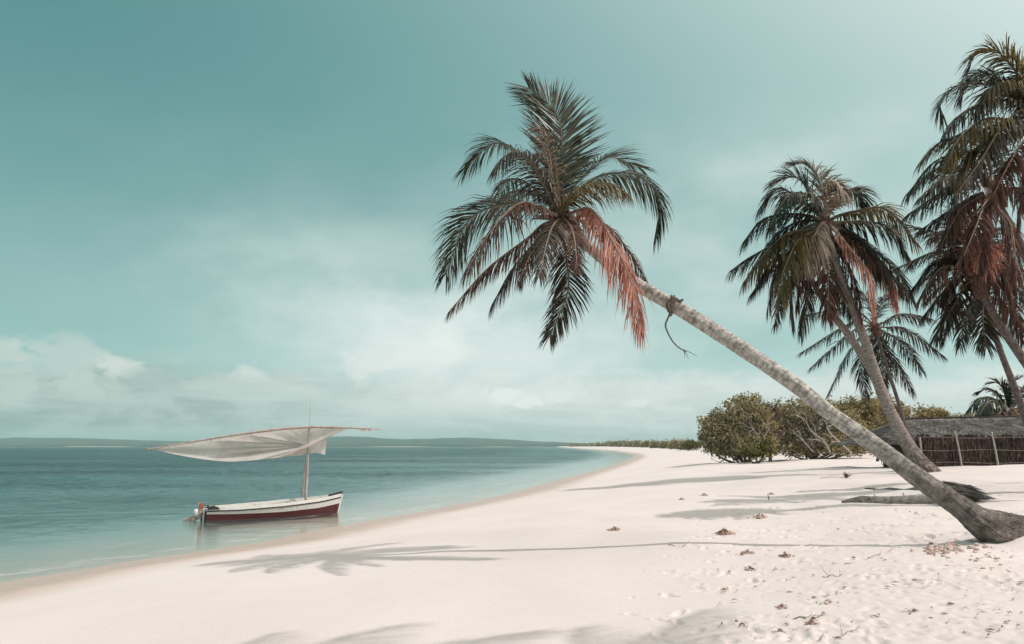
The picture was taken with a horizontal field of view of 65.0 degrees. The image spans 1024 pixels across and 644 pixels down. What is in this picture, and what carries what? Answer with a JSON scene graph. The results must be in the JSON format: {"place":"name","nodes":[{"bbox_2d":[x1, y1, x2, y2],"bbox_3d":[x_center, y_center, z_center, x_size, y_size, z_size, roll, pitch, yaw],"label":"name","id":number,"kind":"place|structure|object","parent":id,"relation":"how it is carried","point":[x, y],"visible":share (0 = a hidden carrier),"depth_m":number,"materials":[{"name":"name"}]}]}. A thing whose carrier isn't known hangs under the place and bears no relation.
{"place":"outdoors","nodes":[
{"label":"outdoors","id":0,"kind":"place"},
{"bbox_2d":[0,444,570,446],"bbox_3d":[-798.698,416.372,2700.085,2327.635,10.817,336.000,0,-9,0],"label":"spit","id":1,"kind":"structure","parent":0,"point":[445,445],"depth_m":2634.25,"materials":[{"name":"beige sand"}]},
{"bbox_2d":[0,436,586,444],"bbox_3d":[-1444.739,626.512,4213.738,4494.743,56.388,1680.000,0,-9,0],"label":"hills","id":2,"kind":"structure","parent":0,"point":[345,440],"depth_m":3867.66,"materials":[{"name":"green plant"}]},
{"bbox_2d":[0,447,632,581],"bbox_3d":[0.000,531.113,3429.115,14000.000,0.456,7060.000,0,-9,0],"label":"sea","id":3,"kind":"structure","parent":0,"point":[48,492],"depth_m":57.42,"materials":[{"name":"liquid"}]},
{"bbox_2d":[143,399,380,524],"bbox_3d":[-10.054,5.627,32.971,9.273,5.019,3.108,4,-10,-24],"label":"sailing boat","id":4,"kind":"object","parent":3,"relation":"on","point":[272,443],"visible":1,"depth_m":33.55,"materials":[{"name":"white fabric"}]},
{"bbox_2d":[0,446,1023,643],"bbox_3d":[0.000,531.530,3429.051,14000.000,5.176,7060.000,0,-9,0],"label":"beach","id":5,"kind":"structure","parent":0,"point":[555,562],"depth_m":11.49,"materials":[{"name":"beige sand"}]},
{"bbox_2d":[568,440,612,446],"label":"distant woods","id":6,"kind":"object","parent":5,"relation":"on","point":[606,443],"visible":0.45,"depth_m":1284.85,"materials":[{"name":"green plant"}]},
{"bbox_2d":[609,440,618,446],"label":"shrub","id":7,"kind":"object","parent":5,"relation":"on","point":[612,444],"visible":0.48,"depth_m":907.10,"materials":[{"name":"green plant"}]},
{"bbox_2d":[607,526,620,530],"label":"seaweed clump","id":8,"kind":"object","parent":5,"relation":"on","point":[615,529],"visible":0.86,"depth_m":16.33,"materials":[{"name":"brown plant"}]},
{"bbox_2d":[615,439,627,446],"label":"shrub","id":9,"kind":"object","parent":5,"relation":"on","point":[620,443],"visible":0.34,"depth_m":809.82,"materials":[{"name":"green plant"}]},
{"bbox_2d":[622,440,634,446],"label":"shrub","id":10,"kind":"object","parent":5,"relation":"on","point":[628,444],"visible":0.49,"depth_m":708.70,"materials":[{"name":"green plant"}]},
{"bbox_2d":[631,439,644,446],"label":"shrub","id":11,"kind":"object","parent":5,"relation":"on","point":[636,443],"visible":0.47,"depth_m":609.91,"materials":[{"name":"green plant"}]},
{"bbox_2d":[639,439,654,447],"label":"shrub","id":12,"kind":"object","parent":5,"relation":"on","point":[646,443],"visible":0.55,"depth_m":522.58,"materials":[{"name":"green plant"}]},
{"bbox_2d":[648,440,662,447],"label":"shrub","id":13,"kind":"object","parent":5,"relation":"on","point":[655,444],"visible":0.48,"depth_m":443.74,"materials":[{"name":"green plant"}]},
{"bbox_2d":[657,438,673,448],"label":"shrub","id":14,"kind":"object","parent":5,"relation":"on","point":[663,444],"visible":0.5,"depth_m":374.35,"materials":[{"name":"green plant"}]},
{"bbox_2d":[667,438,682,448],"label":"shrub","id":15,"kind":"object","parent":5,"relation":"on","point":[673,444],"visible":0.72,"depth_m":315.32,"materials":[{"name":"green plant"}]},
{"bbox_2d":[675,438,689,449],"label":"shrub","id":16,"kind":"object","parent":5,"relation":"on","point":[679,446],"visible":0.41,"depth_m":266.19,"materials":[{"name":"green plant"}]},
{"bbox_2d":[681,437,702,450],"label":"shrub","id":17,"kind":"object","parent":5,"relation":"on","point":[691,445],"visible":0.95,"depth_m":236.44,"materials":[{"name":"green plant"}]},
{"bbox_2d":[712,528,735,534],"bbox_3d":[3.820,3.784,14.441,0.412,0.183,0.417,0,-9,0],"label":"seaweed clump","id":18,"kind":"object","parent":5,"relation":"on","point":[723,531],"visible":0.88,"depth_m":14.44,"materials":[{"name":"brown plant"}]},
{"bbox_2d":[429,71,1023,542],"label":"coconut palm","id":19,"kind":"object","parent":5,"relation":"on","point":[563,223],"visible":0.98,"depth_m":13.90,"materials":[{"name":"green plant"}]},
{"bbox_2d":[665,295,695,356],"bbox_3d":[2.937,0.086,13.952,0.497,1.149,0.408,-4,-9,22],"label":"rope","id":20,"kind":"object","parent":19,"relation":"attached to","point":[673,298],"visible":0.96,"depth_m":13.88,"materials":[{"name":"grey fabric"}]},
{"bbox_2d":[696,390,785,462],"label":"shrub","id":21,"kind":"object","parent":5,"relation":"on","point":[731,438],"visible":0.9,"depth_m":72.37,"materials":[{"name":"green plant"}]},
{"bbox_2d":[736,549,754,554],"bbox_3d":[3.402,3.358,11.725,0.287,0.099,0.247,0,-9,0],"label":"seaweed clump","id":22,"kind":"object","parent":5,"relation":"on","point":[746,552],"visible":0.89,"depth_m":11.70,"materials":[{"name":"brown plant"}]},
{"bbox_2d":[745,565,755,570],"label":"seaweed clump","id":23,"kind":"object","parent":5,"relation":"on","point":[750,568],"visible":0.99,"depth_m":10.46,"materials":[{"name":"brown plant"}]},
{"bbox_2d":[748,513,766,518],"bbox_3d":[5.599,4.406,18.203,0.398,0.151,0.394,7,-11,-37],"label":"seaweed clump","id":24,"kind":"object","parent":5,"relation":"on","point":[758,516],"visible":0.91,"depth_m":18.16,"materials":[{"name":"brown plant"}]},
{"bbox_2d":[738,437,781,463],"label":"shrub","id":25,"kind":"object","parent":5,"relation":"on","point":[754,450],"visible":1,"depth_m":68.53,"materials":[{"name":"green plant"}]},
{"bbox_2d":[759,401,789,461],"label":"shrub","id":26,"kind":"object","parent":5,"relation":"on","point":[781,436],"visible":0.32,"depth_m":75.18,"materials":[{"name":"green plant"}]},
{"bbox_2d":[774,603,787,608],"bbox_3d":[2.600,2.740,7.748,0.131,0.056,0.132,0,-9,0],"label":"seaweed clump","id":27,"kind":"object","parent":5,"relation":"on","point":[780,606],"visible":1,"depth_m":7.74,"materials":[{"name":"brown plant"}]},
{"bbox_2d":[778,551,794,557],"bbox_3d":[3.786,3.223,11.119,0.217,0.114,0.238,3,-9,-16],"label":"seaweed clump","id":28,"kind":"object","parent":5,"relation":"on","point":[785,555],"visible":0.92,"depth_m":11.10,"materials":[{"name":"brown plant"}]},
{"bbox_2d":[793,613,822,618],"bbox_3d":[2.661,2.629,7.166,0.264,0.106,0.230,0,-9,0],"label":"twig","id":29,"kind":"object","parent":5,"relation":"on","point":[809,616],"visible":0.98,"depth_m":7.23,"materials":[{"name":"brown wood"}]},
{"bbox_2d":[804,618,818,624],"bbox_3d":[2.626,2.626,7.051,0.144,0.057,0.163,0,-9,0],"label":"seaweed clump","id":30,"kind":"object","parent":5,"relation":"on","point":[811,621],"visible":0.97,"depth_m":7.02,"materials":[{"name":"brown plant"}]},
{"bbox_2d":[746,229,882,408],"bbox_3d":[16.882,1.298,42.933,8.509,12.537,2.944,1,-9,-6],"label":"coconut palm","id":31,"kind":"object","parent":5,"relation":"on","point":[849,337],"visible":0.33,"depth_m":42.64,"materials":[{"name":"green plant"}]},
{"bbox_2d":[771,395,875,459],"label":"shrub","id":32,"kind":"object","parent":5,"relation":"on","point":[814,442],"visible":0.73,"depth_m":75.64,"materials":[{"name":"green plant"}]},
{"bbox_2d":[807,591,842,604],"bbox_3d":[3.120,2.749,8.024,0.312,0.055,0.709,-4,-10,25],"label":"sand clod heap","id":33,"kind":"object","parent":5,"relation":"on","point":[827,601],"visible":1,"depth_m":7.81,"materials":[{"name":"beige sand"}]},
{"bbox_2d":[724,157,941,472],"bbox_3d":[16.139,-0.600,41.052,10.456,17.894,4.985,0,-9,0],"label":"coconut palm","id":34,"kind":"object","parent":5,"relation":"on","point":[816,242],"visible":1,"depth_m":41.08,"materials":[{"name":"green plant"}]},
{"bbox_2d":[835,624,857,637],"bbox_3d":[2.717,2.533,6.598,0.396,0.082,0.119,6,-11,-35],"label":"twig","id":35,"kind":"object","parent":5,"relation":"on","point":[845,632],"visible":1,"depth_m":6.61,"materials":[{"name":"brown wood"}]},
{"bbox_2d":[717,492,1023,640],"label":"beach litter","id":36,"kind":"object","parent":5,"relation":"on","point":[724,589],"visible":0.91,"depth_m":8.26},
{"bbox_2d":[795,289,946,433],"bbox_3d":[20.721,2.731,46.701,8.868,10.272,3.157,1,-9,-6],"label":"coconut palm","id":37,"kind":"object","parent":5,"relation":"on","point":[878,341],"visible":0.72,"depth_m":46.80,"materials":[{"name":"green plant"}]},
{"bbox_2d":[830,392,920,433],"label":"tree","id":38,"kind":"object","parent":5,"relation":"on","point":[874,413],"visible":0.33,"depth_m":86.83,"materials":[{"name":"olive green leaf"},{"name":"bark"}]},
{"bbox_2d":[841,481,1000,503],"bbox_3d":[10.086,4.322,19.994,3.596,0.780,0.784,-5,-10,27],"label":"fallen palm log","id":39,"kind":"object","parent":5,"relation":"on","point":[973,493],"visible":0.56,"depth_m":19.98,"materials":[{"name":"grey plant"}]},
{"bbox_2d":[833,415,1023,466],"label":"thatched hut","id":40,"kind":"object","parent":5,"relation":"on","point":[997,425],"visible":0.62,"depth_m":48.14,"materials":[{"name":"grey wood"}]},
{"bbox_2d":[911,402,951,417],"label":"tree","id":41,"kind":"object","parent":5,"relation":"on","point":[930,412],"visible":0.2,"depth_m":93.06,"materials":[{"name":"green plant"}]},
{"bbox_2d":[910,540,988,558],"bbox_3d":[5.941,3.094,10.956,0.843,0.105,1.907,-7,-11,40],"label":"sand clod heap","id":42,"kind":"object","parent":5,"relation":"on","point":[947,548],"visible":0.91,"depth_m":10.90,"materials":[{"name":"beige sand"}]},
{"bbox_2d":[889,195,1023,367],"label":"coconut palm","id":43,"kind":"object","parent":5,"relation":"on","point":[949,300],"visible":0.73,"depth_m":24.72,"materials":[{"name":"green plant"}]},
{"bbox_2d":[898,124,1023,293],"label":"coconut palm","id":44,"kind":"object","parent":5,"relation":"on","point":[987,223],"visible":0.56,"depth_m":22.34,"materials":[{"name":"green plant"}]},
{"bbox_2d":[900,33,1023,238],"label":"coconut palm","id":45,"kind":"object","parent":5,"relation":"on","point":[993,143],"visible":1,"depth_m":19.05,"materials":[{"name":"green plant"}]},
{"bbox_2d":[950,412,974,416],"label":"tree","id":46,"kind":"object","parent":5,"relation":"on","point":[962,414],"visible":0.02,"depth_m":103.13,"materials":[{"name":"green plant"}]},
{"bbox_2d":[914,431,1023,466],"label":"reed fence","id":47,"kind":"object","parent":5,"relation":"on","point":[971,448],"visible":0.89,"depth_m":45.39,"materials":[{"name":"brown wicker"}]},
{"bbox_2d":[920,280,1023,425],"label":"coconut palm","id":48,"kind":"object","parent":5,"relation":"on","point":[990,331],"visible":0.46,"depth_m":27.01,"materials":[{"name":"green plant"}]},
{"bbox_2d":[955,552,1000,561],"bbox_3d":[5.948,2.983,10.186,0.459,0.052,0.833,-2,-9,15],"label":"sand clod heap","id":49,"kind":"object","parent":5,"relation":"on","point":[977,558],"visible":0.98,"depth_m":10.12,"materials":[{"name":"beige sand"}]},
{"bbox_2d":[964,374,1023,416],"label":"coconut palm","id":50,"kind":"object","parent":5,"relation":"on","point":[991,406],"visible":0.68,"depth_m":61.34,"materials":[{"name":"green plant"}]},
{"bbox_2d":[0,0,1023,443],"label":"sky","id":51,"kind":"structure","parent":0,"point":[218,218],"materials":[{"name":"teal"}]},
{"bbox_2d":[864,487,916,489],"bbox_3d":[12.087,5.303,25.631,0.108,0.287,4.031,0,-9,1],"label":"driftwood","id":52,"kind":"object","parent":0,"point":[890,488],"visible":0.65,"depth_m":25.47,"materials":[{"name":"grey wood"}]}
]}

